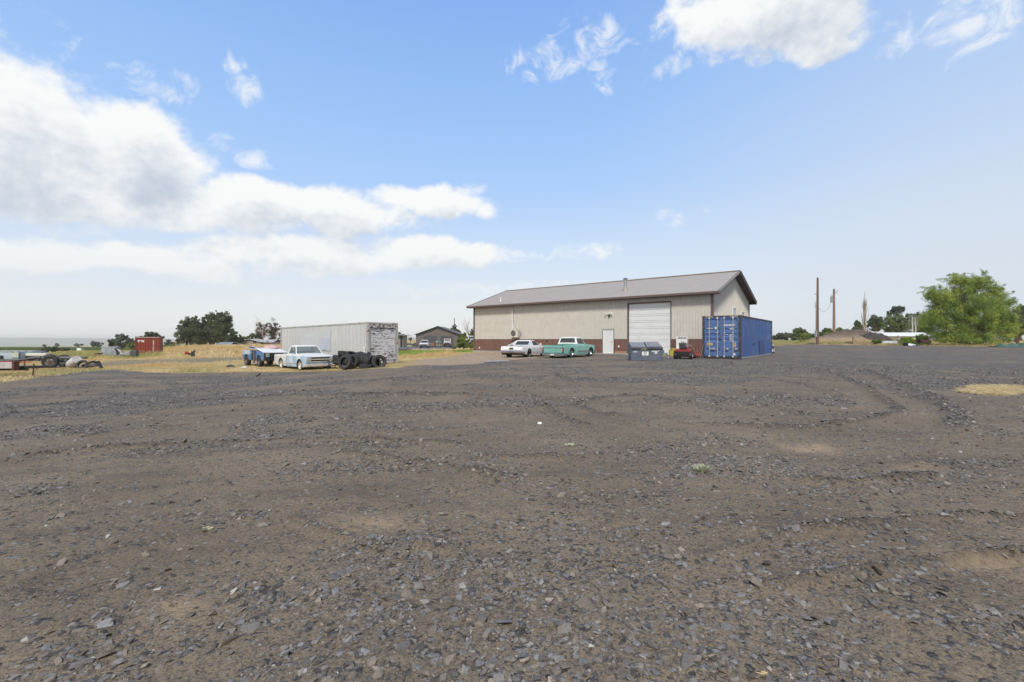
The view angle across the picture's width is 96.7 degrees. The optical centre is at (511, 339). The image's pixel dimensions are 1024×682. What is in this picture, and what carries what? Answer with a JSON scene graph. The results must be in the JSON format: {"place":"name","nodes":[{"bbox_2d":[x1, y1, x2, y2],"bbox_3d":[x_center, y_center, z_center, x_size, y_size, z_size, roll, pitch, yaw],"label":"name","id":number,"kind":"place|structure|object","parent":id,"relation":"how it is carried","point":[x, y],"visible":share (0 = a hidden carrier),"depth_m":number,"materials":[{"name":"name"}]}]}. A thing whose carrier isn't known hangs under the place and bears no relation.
{"place":"outdoors","nodes":[
{"label":"outdoors","id":0,"kind":"place"},
{"bbox_2d":[0,337,175,344],"bbox_3d":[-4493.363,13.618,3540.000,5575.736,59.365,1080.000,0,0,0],"label":"hills","id":1,"kind":"structure","parent":0,"point":[37,341],"depth_m":3259.95,"materials":[{"name":"grey"}]},
{"bbox_2d":[398,346,450,349],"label":"driveway","id":2,"kind":"structure","parent":0,"point":[415,347],"depth_m":106.64,"materials":[{"name":"grey concrete"}]},
{"bbox_2d":[398,334,410,346],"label":"shed","id":3,"kind":"structure","parent":2,"relation":"on","point":[402,340],"depth_m":78.00,"materials":[{"name":"metal"}]},
{"bbox_2d":[419,340,429,347],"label":"pickup truck","id":4,"kind":"object","parent":2,"relation":"on","point":[424,343],"visible":1,"depth_m":104.06,"materials":[{"name":"white paint"}]},
{"bbox_2d":[443,339,451,345],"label":"jeep","id":5,"kind":"object","parent":2,"relation":"on","point":[447,342],"visible":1,"depth_m":107.77,"materials":[{"name":"white metal"}]},
{"bbox_2d":[398,349,472,355],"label":"lawn grass","id":6,"kind":"structure","parent":0,"point":[425,351],"depth_m":67.73,"materials":[{"name":"green plant"}]},
{"bbox_2d":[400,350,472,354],"bbox_3d":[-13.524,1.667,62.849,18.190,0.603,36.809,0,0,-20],"label":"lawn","id":7,"kind":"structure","parent":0,"point":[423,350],"depth_m":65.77,"materials":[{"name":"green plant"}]},
{"bbox_2d":[456,332,470,349],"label":"shrub","id":8,"kind":"object","parent":7,"relation":"on","point":[462,341],"visible":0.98,"depth_m":69.73,"materials":[{"name":"green plant"}]},
{"bbox_2d":[0,344,1023,681],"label":"gravel yard","id":9,"kind":"structure","parent":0,"point":[28,568],"depth_m":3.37,"materials":[{"name":"grey gravel"}]},
{"bbox_2d":[200,526,212,530],"bbox_3d":[-2.105,1.307,3.139,0.086,0.022,0.072,0,0,0],"label":"weed","id":10,"kind":"object","parent":9,"relation":"on","point":[206,528],"visible":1,"depth_m":3.14,"materials":[{"name":"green plant"}]},
{"bbox_2d":[309,370,348,371],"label":"planks","id":11,"kind":"object","parent":9,"relation":"on","point":[330,370],"visible":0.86,"depth_m":24.89,"materials":[{"name":"brown wood"}]},
{"bbox_2d":[542,337,595,357],"bbox_3d":[4.538,0.587,35.630,2.234,1.566,5.058,0,0,38],"label":"pickup truck","id":12,"kind":"object","parent":9,"relation":"on","point":[570,347],"visible":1,"depth_m":34.64,"materials":[{"name":"teal paint"}]},
{"bbox_2d":[466,270,756,355],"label":"metal shop","id":13,"kind":"structure","parent":9,"relation":"on","point":[612,317],"depth_m":41.43,"materials":[{"name":"beige metal"}]},
{"bbox_2d":[511,307,521,340],"bbox_3d":[0.373,-1.401,47.096,1.272,3.957,0.500,0,0,39],"label":"heat pump","id":14,"kind":"object","parent":13,"relation":"attached to","point":[514,332],"visible":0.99,"depth_m":46.98,"materials":[{"name":"beige metal"}]},
{"bbox_2d":[603,329,612,352],"bbox_3d":[8.633,0.180,40.792,1.048,2.120,0.080,0,0,39],"label":"side door","id":15,"kind":"structure","parent":13,"relation":"in","point":[607,334],"depth_m":40.78,"materials":[{"name":"white paint"}]},
{"bbox_2d":[629,302,669,353],"bbox_3d":[11.623,-0.905,38.491,3.640,4.290,0.050,0,0,39],"label":"roll up door","id":16,"kind":"structure","parent":13,"relation":"in","point":[648,322],"depth_m":38.40,"materials":[{"name":"white metal"}]},
{"bbox_2d":[627,342,663,359],"bbox_3d":[8.451,0.725,28.898,2.170,1.160,1.360,0,0,6],"label":"dumpster","id":17,"kind":"object","parent":9,"relation":"on","point":[652,351],"visible":1,"depth_m":28.33,"materials":[{"name":"metal"}]},
{"bbox_2d":[673,337,687,347],"bbox_3d":[13.246,0.537,35.782,1.120,1.470,0.415,0,0,32],"label":"sign","id":18,"kind":"object","parent":9,"relation":"on","point":[681,340],"visible":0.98,"depth_m":35.63,"materials":[{"name":"white metal"}]},
{"bbox_2d":[673,343,693,358],"bbox_3d":[11.613,0.759,30.614,1.194,1.093,1.775,0,0,30],"label":"riding mower","id":19,"kind":"object","parent":9,"relation":"on","point":[683,350],"visible":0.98,"depth_m":29.94,"materials":[{"name":"red metal"}]},
{"bbox_2d":[687,344,703,358],"bbox_3d":[12.326,0.822,30.821,1.304,0.963,0.613,0,0,-35],"label":"push mower","id":20,"kind":"object","parent":9,"relation":"on","point":[697,354],"visible":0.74,"depth_m":30.78,"materials":[{"name":"red metal"}]},
{"bbox_2d":[692,463,712,471],"bbox_3d":[1.875,1.258,4.477,0.202,0.079,0.177,0,0,0],"label":"weed","id":21,"kind":"object","parent":9,"relation":"on","point":[701,467],"visible":1,"depth_m":4.45,"materials":[{"name":"green plant"}]},
{"bbox_2d":[702,315,771,358],"bbox_3d":[17.812,-0.148,35.371,2.450,2.904,12.288,0,0,38],"label":"shipping container","id":22,"kind":"object","parent":9,"relation":"on","point":[734,337],"visible":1,"depth_m":31.02,"materials":[{"name":"metal"}]},
{"bbox_2d":[704,317,720,356],"bbox_3d":[13.632,-0.170,30.948,1.100,2.740,0.168,0,0,38],"label":"door","id":23,"kind":"structure","parent":22,"relation":"in","point":[712,337],"depth_m":30.99,"materials":[{"name":"paint"}]},
{"bbox_2d":[721,317,738,356],"bbox_3d":[14.505,-0.170,30.261,1.100,2.740,0.168,0,0,38],"label":"door","id":24,"kind":"structure","parent":22,"relation":"in","point":[727,349],"depth_m":30.33,"materials":[{"name":"paint"}]},
{"bbox_2d":[756,671,768,678],"bbox_3d":[0.977,1.303,1.766,0.052,0.015,0.037,0,0,0],"label":"weed","id":25,"kind":"object","parent":9,"relation":"on","point":[763,673],"visible":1,"depth_m":1.77,"materials":[{"name":"beige plant"}]},
{"bbox_2d":[902,342,920,345],"bbox_3d":[51.105,0.573,58.056,2.117,0.532,0.912,0,0,0],"label":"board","id":26,"kind":"object","parent":9,"relation":"on","point":[907,344],"visible":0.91,"depth_m":58.02,"materials":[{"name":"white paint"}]},
{"bbox_2d":[954,383,1023,395],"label":"straw","id":27,"kind":"object","parent":9,"relation":"on","point":[994,389],"visible":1,"depth_m":11.30,"materials":[{"name":"yellow plant"}]},
{"bbox_2d":[988,343,1023,346],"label":"tarp","id":28,"kind":"object","parent":9,"relation":"on","point":[1011,345],"visible":1,"depth_m":53.91,"materials":[{"name":"teal plastic"}]},
{"bbox_2d":[0,329,1023,381],"bbox_3d":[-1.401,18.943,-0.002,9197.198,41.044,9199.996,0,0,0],"label":"ground","id":29,"kind":"structure","parent":0,"point":[475,358],"depth_m":38.65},
{"bbox_2d":[0,351,54,362],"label":"truck bed","id":30,"kind":"object","parent":29,"relation":"on","point":[12,354],"visible":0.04,"depth_m":30.45,"materials":[{"name":"white metal"}]},
{"bbox_2d":[0,361,56,375],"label":"trailer","id":31,"kind":"object","parent":29,"relation":"on","point":[13,365],"visible":1,"depth_m":22.61,"materials":[{"name":"black metal"}]},
{"bbox_2d":[24,353,51,365],"bbox_3d":[-32.499,1.430,30.990,1.900,0.980,0.420,0,0,0],"label":"trailer","id":32,"kind":"object","parent":29,"relation":"on","point":[34,354],"visible":0.42,"depth_m":30.80,"materials":[{"name":"white metal"}]},
{"bbox_2d":[0,354,87,366],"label":"truck chassis","id":33,"kind":"object","parent":29,"relation":"on","point":[61,360],"visible":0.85,"depth_m":30.19,"materials":[{"name":"black metal"}]},
{"bbox_2d":[36,346,57,351],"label":"shrub","id":34,"kind":"object","parent":29,"relation":"on","point":[51,349],"visible":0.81,"depth_m":91.70,"materials":[{"name":"green plant"}]},
{"bbox_2d":[57,348,69,350],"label":"shrub","id":35,"kind":"object","parent":29,"relation":"on","point":[61,349],"visible":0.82,"depth_m":95.73,"materials":[{"name":"green plant"}]},
{"bbox_2d":[65,356,82,367],"bbox_3d":[-29.360,1.540,30.500,0.900,0.600,0.600,-26,-10,20],"label":"drum","id":36,"kind":"object","parent":29,"relation":"on","point":[72,362],"visible":0.72,"depth_m":30.29,"materials":[{"name":"white plastic"}]},
{"bbox_2d":[75,360,87,367],"bbox_3d":[-28.518,1.700,30.200,0.680,0.680,0.216,0,-28,-18],"label":"tyre","id":37,"kind":"object","parent":29,"relation":"on","point":[78,363],"visible":0.6,"depth_m":30.16,"materials":[{"name":"rubber"}]},
{"bbox_2d":[3,346,169,358],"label":"field weeds","id":38,"kind":"object","parent":29,"relation":"on","point":[92,353],"visible":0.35,"depth_m":54.91,"materials":[{"name":"beige plant"}]},
{"bbox_2d":[0,344,184,349],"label":"crop rows","id":39,"kind":"object","parent":29,"relation":"on","point":[35,348],"visible":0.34,"depth_m":153.19,"materials":[{"name":"green plant"}]},
{"bbox_2d":[82,360,102,367],"bbox_3d":[-27.202,1.619,29.576,1.049,0.527,0.491,0,0,-20],"label":"scrap fender","id":40,"kind":"object","parent":29,"relation":"on","point":[94,363],"visible":0.99,"depth_m":29.48,"materials":[{"name":"black metal"}]},
{"bbox_2d":[101,347,120,356],"bbox_3d":[-49.086,1.600,55.703,1.551,1.410,1.065,0,0,-18],"label":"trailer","id":41,"kind":"object","parent":29,"relation":"on","point":[106,350],"visible":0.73,"depth_m":55.22,"materials":[{"name":"white metal"}]},
{"bbox_2d":[107,333,134,349],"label":"tree","id":42,"kind":"object","parent":29,"relation":"on","point":[121,337],"visible":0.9,"depth_m":109.15,"materials":[{"name":"green plant"}]},
{"bbox_2d":[111,349,139,356],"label":"pile","id":43,"kind":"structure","parent":29,"relation":"on","point":[133,353],"depth_m":53.97,"materials":[{"name":"grey wood"}]},
{"bbox_2d":[126,342,134,350],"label":"shrub","id":44,"kind":"object","parent":29,"relation":"on","point":[130,345],"visible":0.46,"depth_m":89.83,"materials":[{"name":"green plant"}]},
{"bbox_2d":[135,337,162,353],"bbox_3d":[-47.755,1.000,59.924,2.512,2.708,3.026,0,0,-31],"label":"shipping container","id":45,"kind":"object","parent":29,"relation":"on","point":[147,344],"visible":0.84,"depth_m":58.75,"materials":[{"name":"red metal"}]},
{"bbox_2d":[139,331,164,338],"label":"tree","id":46,"kind":"object","parent":29,"relation":"on","point":[151,334],"visible":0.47,"depth_m":94.74,"materials":[{"name":"green plant"}]},
{"bbox_2d":[163,339,176,344],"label":"tree","id":47,"kind":"object","parent":29,"relation":"on","point":[167,342],"visible":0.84,"depth_m":189.46,"materials":[{"name":"green plant"}]},
{"bbox_2d":[185,350,194,355],"bbox_3d":[-33.870,1.465,47.972,1.020,0.660,0.473,0,0,-8],"label":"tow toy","id":48,"kind":"object","parent":29,"relation":"on","point":[191,353],"visible":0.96,"depth_m":47.80,"materials":[{"name":"red metal"}]},
{"bbox_2d":[173,315,211,344],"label":"tree","id":49,"kind":"object","parent":29,"relation":"on","point":[190,331],"visible":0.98,"depth_m":138.67,"materials":[{"name":"green plant"}]},
{"bbox_2d":[203,310,237,344],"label":"tree","id":50,"kind":"object","parent":29,"relation":"on","point":[220,324],"visible":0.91,"depth_m":140.76,"materials":[{"name":"green plant"}]},
{"bbox_2d":[213,342,242,344],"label":"outbuilding","id":51,"kind":"structure","parent":29,"relation":"on","point":[229,343],"depth_m":130.04,"materials":[{"name":"beige paint"}]},
{"bbox_2d":[227,332,244,342],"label":"tree","id":52,"kind":"object","parent":29,"relation":"on","point":[233,337],"visible":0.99,"depth_m":135.55,"materials":[{"name":"green plant"}]},
{"bbox_2d":[20,343,472,367],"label":"dry grass","id":53,"kind":"structure","parent":29,"relation":"on","point":[224,350],"depth_m":55.20,"materials":[{"name":"beige plant"}]},
{"bbox_2d":[242,333,258,338],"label":"tree","id":54,"kind":"object","parent":29,"relation":"on","point":[252,335],"visible":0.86,"depth_m":164.47,"materials":[{"name":"green plant"}]},
{"bbox_2d":[235,339,280,344],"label":"ranch house","id":55,"kind":"structure","parent":29,"relation":"on","point":[260,341],"depth_m":149.55,"materials":[{"name":"beige paint"}]},
{"bbox_2d":[0,352,517,382],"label":"dry grass","id":56,"kind":"structure","parent":29,"relation":"on","point":[11,375],"depth_m":27.88,"materials":[{"name":"beige plant"}]},
{"bbox_2d":[255,317,268,338],"bbox_3d":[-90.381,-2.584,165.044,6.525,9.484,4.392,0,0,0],"label":"tree","id":57,"kind":"object","parent":29,"relation":"on","point":[259,334],"visible":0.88,"depth_m":164.61,"materials":[{"name":"brown plant"}]},
{"bbox_2d":[242,346,287,366],"bbox_3d":[-17.850,1.208,32.968,4.087,1.431,1.822,0,0,41],"label":"wrecked truck","id":58,"kind":"object","parent":29,"relation":"on","point":[260,356],"visible":0.71,"depth_m":32.03,"materials":[{"name":"blue metal"}]},
{"bbox_2d":[245,345,278,349],"bbox_3d":[-18.337,0.591,33.512,2.552,0.394,1.628,0,0,41],"label":"scrap pile","id":59,"kind":"object","parent":58,"relation":"on","point":[267,347],"visible":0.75,"depth_m":32.97,"materials":[{"name":"pink metal"}]},
{"bbox_2d":[265,317,280,339],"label":"tree","id":60,"kind":"object","parent":29,"relation":"on","point":[272,334],"visible":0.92,"depth_m":167.36,"materials":[{"name":"brown plant"}]},
{"bbox_2d":[274,345,334,369],"bbox_3d":[-13.795,1.177,30.127,5.045,1.606,2.234,0,0,42],"label":"pickup truck","id":61,"kind":"object","parent":29,"relation":"on","point":[301,360],"visible":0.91,"depth_m":28.95,"materials":[{"name":"blue paint"}]},
{"bbox_2d":[280,322,398,363],"bbox_3d":[-13.231,0.486,34.167,12.546,3.084,2.550,-1,-1,39],"label":"storage container","id":62,"kind":"object","parent":29,"relation":"on","point":[376,338],"visible":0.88,"depth_m":31.29,"materials":[{"name":"metal"}]},
{"bbox_2d":[370,328,395,359],"bbox_3d":[-8.652,0.331,30.496,0.015,2.140,2.040,-1,-1,39],"label":"roll up door","id":63,"kind":"structure","parent":62,"relation":"in","point":[382,340],"depth_m":30.53,"materials":[{"name":"paint"}]},
{"bbox_2d":[338,355,352,369],"bbox_3d":[-9.487,1.309,25.900,0.840,0.840,0.281,0,-15,19],"label":"tyre","id":64,"kind":"object","parent":29,"relation":"on","point":[342,359],"visible":1,"depth_m":25.80,"materials":[{"name":"rubber"}]},
{"bbox_2d":[347,354,359,367],"bbox_3d":[-9.171,1.252,26.300,0.820,0.820,0.292,0,-7,29],"label":"tyre","id":65,"kind":"object","parent":29,"relation":"on","point":[357,360],"visible":0.73,"depth_m":26.12,"materials":[{"name":"rubber"}]},
{"bbox_2d":[360,353,364,363],"bbox_3d":[-8.802,1.213,26.700,0.302,0.820,0.820,3,-1,-27],"label":"tyre","id":66,"kind":"object","parent":29,"relation":"on","point":[362,358],"visible":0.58,"depth_m":26.36,"materials":[{"name":"rubber"}]},
{"bbox_2d":[359,364,372,368],"bbox_3d":[-8.407,1.555,26.200,0.760,0.238,0.760,7,-3,-26],"label":"tyre","id":67,"kind":"object","parent":29,"relation":"on","point":[365,366],"visible":0.93,"depth_m":25.88,"materials":[{"name":"rubber"}]},
{"bbox_2d":[363,355,368,364],"bbox_3d":[-8.548,1.291,26.700,0.281,0.760,0.760,6,-2,-17],"label":"tyre","id":68,"kind":"object","parent":29,"relation":"on","point":[366,359],"visible":0.7,"depth_m":26.38,"materials":[{"name":"rubber"}]},
{"bbox_2d":[371,358,380,367],"bbox_3d":[-8.040,1.399,26.900,0.259,0.760,0.760,-6,-1,14],"label":"tyre","id":69,"kind":"object","parent":29,"relation":"on","point":[378,362],"visible":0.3,"depth_m":27.13,"materials":[{"name":"rubber"}]},
{"bbox_2d":[371,355,386,367],"bbox_3d":[-7.688,1.310,26.300,0.820,0.820,0.281,0,-11,-29],"label":"tyre","id":70,"kind":"object","parent":29,"relation":"on","point":[374,358],"visible":0.9,"depth_m":26.21,"materials":[{"name":"rubber"}]},
{"bbox_2d":[414,326,462,346],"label":"garage building","id":71,"kind":"structure","parent":29,"relation":"on","point":[437,333],"depth_m":114.99,"materials":[{"name":"grey"}]},
{"bbox_2d":[424,336,436,346],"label":"garage door","id":72,"kind":"structure","parent":71,"relation":"in","point":[432,339],"depth_m":114.93,"materials":[{"name":"grey metal"}]},
{"bbox_2d":[440,336,452,346],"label":"garage door","id":73,"kind":"structure","parent":71,"relation":"in","point":[442,338],"depth_m":114.93,"materials":[{"name":"grey metal"}]},
{"bbox_2d":[450,324,460,332],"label":"pine tree","id":74,"kind":"object","parent":29,"relation":"on","point":[456,329],"visible":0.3,"depth_m":149.90,"materials":[{"name":"green plant"}]},
{"bbox_2d":[466,336,472,343],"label":"parked car","id":75,"kind":"object","parent":29,"relation":"on","point":[470,337],"visible":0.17,"depth_m":85.02,"materials":[{"name":"white paint"}]},
{"bbox_2d":[501,340,544,356],"bbox_3d":[1.081,0.728,36.264,2.180,1.355,5.168,0,0,27],"label":"car","id":76,"kind":"object","parent":29,"relation":"on","point":[526,348],"visible":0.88,"depth_m":34.88,"materials":[{"name":"white metal"}]},
{"bbox_2d":[772,332,789,339],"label":"tree","id":77,"kind":"object","parent":29,"relation":"on","point":[782,336],"visible":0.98,"depth_m":149.53,"materials":[{"name":"green plant"}]},
{"bbox_2d":[789,327,807,339],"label":"tree","id":78,"kind":"object","parent":29,"relation":"on","point":[797,333],"visible":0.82,"depth_m":124.51,"materials":[{"name":"green plant"}]},
{"bbox_2d":[798,333,814,340],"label":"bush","id":79,"kind":"object","parent":29,"relation":"on","point":[805,336],"visible":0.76,"depth_m":104.67,"materials":[{"name":"green plant"}]},
{"bbox_2d":[814,278,818,344],"bbox_3d":[42.916,-3.837,63.984,0.835,9.674,0.402,0,0,-10],"label":"utility pole","id":80,"kind":"object","parent":29,"relation":"on","point":[817,318],"visible":0.88,"depth_m":63.89,"materials":[{"name":"brown wood"}]},
{"bbox_2d":[819,328,831,335],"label":"tree","id":81,"kind":"object","parent":29,"relation":"on","point":[824,330],"visible":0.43,"depth_m":114.58,"materials":[{"name":"green plant"}]},
{"bbox_2d":[830,289,837,332],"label":"utility pole","id":82,"kind":"object","parent":29,"relation":"on","point":[832,298],"visible":0.95,"depth_m":69.86,"materials":[{"name":"brown wood"}]},
{"bbox_2d":[851,324,863,329],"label":"tree","id":83,"kind":"object","parent":29,"relation":"on","point":[857,327],"visible":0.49,"depth_m":109.68,"materials":[{"name":"green plant"}]},
{"bbox_2d":[854,320,860,326],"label":"tree","id":84,"kind":"object","parent":29,"relation":"on","point":[857,323],"visible":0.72,"depth_m":129.81,"materials":[{"name":"green plant"}]},
{"bbox_2d":[845,337,873,343],"bbox_3d":[47.949,0.206,62.760,3.050,1.000,1.680,0,0,0],"label":"raised bed","id":85,"kind":"object","parent":29,"relation":"on","point":[853,342],"visible":0.71,"depth_m":61.95,"materials":[{"name":"brown wood"}]},
{"bbox_2d":[861,292,868,330],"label":"poplar","id":86,"kind":"object","parent":29,"relation":"on","point":[864,318],"visible":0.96,"depth_m":91.89,"materials":[{"name":"brown plant"}]},
{"bbox_2d":[871,339,881,344],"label":"garden plants","id":87,"kind":"object","parent":29,"relation":"on","point":[877,341],"visible":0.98,"depth_m":60.81,"materials":[{"name":"green plant"}]},
{"bbox_2d":[866,314,887,332],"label":"tree","id":88,"kind":"object","parent":29,"relation":"on","point":[875,322],"visible":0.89,"depth_m":119.41,"materials":[{"name":"green plant"}]},
{"bbox_2d":[861,332,893,340],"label":"compost heap","id":89,"kind":"object","parent":29,"relation":"on","point":[875,336],"visible":0.81,"depth_m":65.54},
{"bbox_2d":[881,341,897,343],"bbox_3d":[49.807,0.388,60.000,2.041,0.346,1.057,0,0,0],"label":"hose coil","id":90,"kind":"object","parent":29,"relation":"on","point":[895,342],"visible":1,"depth_m":59.77,"materials":[{"name":"white plastic"}]},
{"bbox_2d":[772,338,1018,345],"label":"yard edge grass","id":91,"kind":"structure","parent":29,"relation":"on","point":[862,340],"depth_m":63.22,"materials":[{"name":"beige plant"}]},
{"bbox_2d":[881,312,910,332],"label":"tree","id":92,"kind":"object","parent":29,"relation":"on","point":[895,324],"visible":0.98,"depth_m":99.44,"materials":[{"name":"green plant"}]},
{"bbox_2d":[886,305,905,318],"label":"tree","id":93,"kind":"object","parent":29,"relation":"on","point":[898,309],"visible":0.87,"depth_m":119.56,"materials":[{"name":"green plant"}]},
{"bbox_2d":[900,337,916,344],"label":"garden plants","id":94,"kind":"object","parent":29,"relation":"on","point":[907,340],"visible":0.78,"depth_m":60.70,"materials":[{"name":"green plant"}]},
{"bbox_2d":[903,312,923,332],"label":"tree","id":95,"kind":"object","parent":29,"relation":"on","point":[908,322],"visible":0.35,"depth_m":104.71,"materials":[{"name":"green plant"}]},
{"bbox_2d":[915,334,931,344],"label":"garden plants","id":96,"kind":"object","parent":29,"relation":"on","point":[921,337],"visible":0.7,"depth_m":60.11,"materials":[{"name":"green plant"}]},
{"bbox_2d":[914,310,933,332],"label":"tree","id":97,"kind":"object","parent":29,"relation":"on","point":[919,329],"visible":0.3,"depth_m":94.64,"materials":[{"name":"green plant"}]},
{"bbox_2d":[912,268,1023,345],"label":"willow tree","id":98,"kind":"object","parent":29,"relation":"on","point":[965,323],"visible":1,"depth_m":59.16,"materials":[{"name":"green plant"}]},
{"bbox_2d":[1012,329,1023,343],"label":"shrub","id":99,"kind":"object","parent":29,"relation":"on","point":[1017,338],"visible":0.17,"depth_m":65.78,"materials":[{"name":"green plant"}]},
{"bbox_2d":[1014,315,1023,340],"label":"tree","id":100,"kind":"object","parent":29,"relation":"on","point":[1021,318],"visible":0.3,"depth_m":79.30,"materials":[{"name":"green plant"}]},
{"bbox_2d":[1016,304,1023,340],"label":"tree","id":101,"kind":"object","parent":29,"relation":"on","point":[1022,314],"visible":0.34,"depth_m":99.67,"materials":[{"name":"green plant"}]},
{"bbox_2d":[0,0,1023,339],"label":"sky","id":102,"kind":"structure","parent":0,"point":[411,164],"materials":[{"name":"blue"}]},
{"bbox_2d":[882,333,931,338],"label":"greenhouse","id":103,"kind":"object","parent":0,"point":[901,335],"visible":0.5,"depth_m":78.67,"materials":[{"name":"white plastic"}]},
{"bbox_2d":[915,337,932,345],"bbox_3d":[51.513,0.287,56.938,2.187,1.122,0.840,0,0,-10],"label":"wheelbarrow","id":104,"kind":"object","parent":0,"point":[921,341],"visible":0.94,"depth_m":56.74,"materials":[{"name":"black metal"}]},
{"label":"tyre","id":105,"kind":"object","parent":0,"visible":0},
{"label":"tyre","id":106,"kind":"object","parent":105,"relation":"on","visible":0},
{"bbox_2d":[338,351,349,354],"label":"tyre","id":107,"kind":"object","parent":106,"relation":"on","point":[341,352],"visible":0.61,"depth_m":27.62,"materials":[{"name":"rubber"}]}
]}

